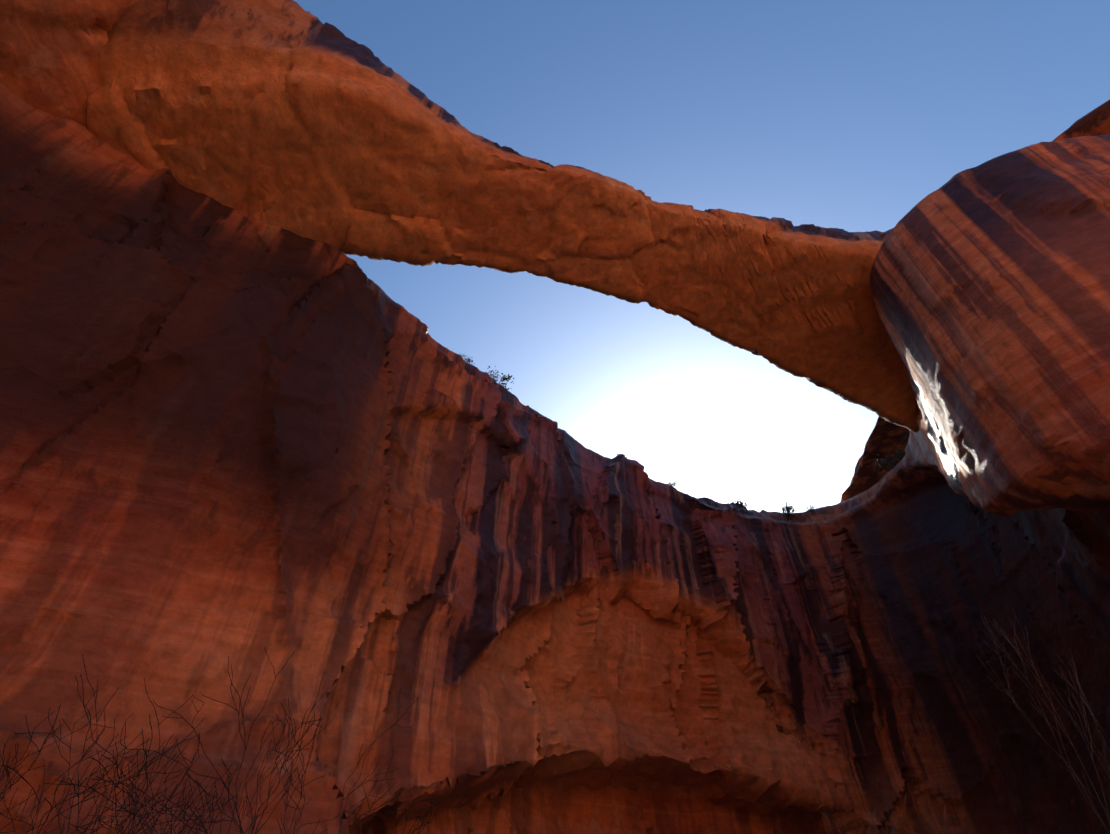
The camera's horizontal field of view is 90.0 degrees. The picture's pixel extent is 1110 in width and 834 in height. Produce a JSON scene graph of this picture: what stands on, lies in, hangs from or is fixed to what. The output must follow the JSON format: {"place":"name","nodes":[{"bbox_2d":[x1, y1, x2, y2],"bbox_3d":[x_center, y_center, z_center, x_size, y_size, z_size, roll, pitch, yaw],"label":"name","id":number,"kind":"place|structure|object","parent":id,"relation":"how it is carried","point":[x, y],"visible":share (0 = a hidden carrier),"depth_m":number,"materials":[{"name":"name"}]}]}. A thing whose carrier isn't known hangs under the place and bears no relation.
{"place":"outdoors","nodes":[
{"label":"outdoors","id":0,"kind":"place"},
{"bbox_2d":[0,83,1109,833],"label":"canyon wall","id":1,"kind":"structure","parent":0,"point":[240,439],"depth_m":27.68,"materials":[{"name":"stone"}]},
{"bbox_2d":[0,0,137,127],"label":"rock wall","id":2,"kind":"structure","parent":1,"relation":"on","point":[49,51],"depth_m":26.75,"materials":[{"name":"stone"}]},
{"bbox_2d":[456,353,476,363],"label":"shrub","id":3,"kind":"object","parent":1,"relation":"on","point":[468,359],"visible":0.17,"depth_m":40.34,"materials":[{"name":"green plant"}]},
{"bbox_2d":[487,366,513,389],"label":"shrub","id":4,"kind":"object","parent":1,"relation":"on","point":[504,378],"visible":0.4,"depth_m":42.79,"materials":[{"name":"green plant"}]},
{"bbox_2d":[86,0,918,432],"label":"rock arch","id":5,"kind":"structure","parent":1,"relation":"on","point":[294,116],"depth_m":31.58,"materials":[{"name":"stone"}]},
{"bbox_2d":[665,479,679,486],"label":"shrub","id":6,"kind":"object","parent":1,"relation":"on","point":[669,483],"visible":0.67,"depth_m":52.60,"materials":[{"name":"green plant"}]},
{"bbox_2d":[731,496,752,515],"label":"shrub","id":7,"kind":"object","parent":1,"relation":"on","point":[741,503],"visible":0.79,"depth_m":55.51,"materials":[{"name":"green plant"}]},
{"bbox_2d":[779,502,805,521],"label":"shrub","id":8,"kind":"object","parent":1,"relation":"on","point":[787,508],"visible":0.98,"depth_m":56.89,"materials":[{"name":"green plant"}]},
{"bbox_2d":[804,503,825,515],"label":"shrub","id":9,"kind":"object","parent":1,"relation":"on","point":[812,509],"visible":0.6,"depth_m":57.65,"materials":[{"name":"green plant"}]},
{"bbox_2d":[870,448,904,468],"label":"shrub","id":10,"kind":"object","parent":1,"relation":"on","point":[890,459],"visible":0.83,"depth_m":52.78,"materials":[{"name":"green plant"}]},
{"bbox_2d":[293,0,1109,512],"label":"sky","id":11,"kind":"structure","parent":0,"point":[846,115],"materials":[{"name":"blue"}]},
{"bbox_3d":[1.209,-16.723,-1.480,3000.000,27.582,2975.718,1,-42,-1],"label":"sandy ground","id":12,"kind":"object","parent":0,"visible":0},
{"bbox_2d":[0,704,222,833],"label":"bare shrub","id":13,"kind":"object","parent":12,"relation":"on","point":[12,784],"visible":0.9,"depth_m":6.24,"materials":[{"name":"brown plant"}]},
{"bbox_2d":[0,705,327,833],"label":"bare shrub","id":14,"kind":"object","parent":12,"relation":"on","point":[135,792],"visible":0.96,"depth_m":5.49,"materials":[{"name":"brown plant"}]},
{"bbox_2d":[36,647,442,833],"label":"bare shrub","id":15,"kind":"object","parent":12,"relation":"on","point":[235,803],"visible":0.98,"depth_m":6.01,"materials":[{"name":"brown plant"}]},
{"bbox_2d":[775,788,946,833],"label":"pale twigs","id":16,"kind":"object","parent":12,"relation":"on","point":[875,827],"visible":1,"depth_m":5.78,"materials":[{"name":"brown plant"}]},
{"bbox_2d":[971,613,1109,830],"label":"pale twigs","id":17,"kind":"object","parent":12,"relation":"on","point":[1053,708],"visible":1,"depth_m":7.07,"materials":[{"name":"brown plant"}]}
]}

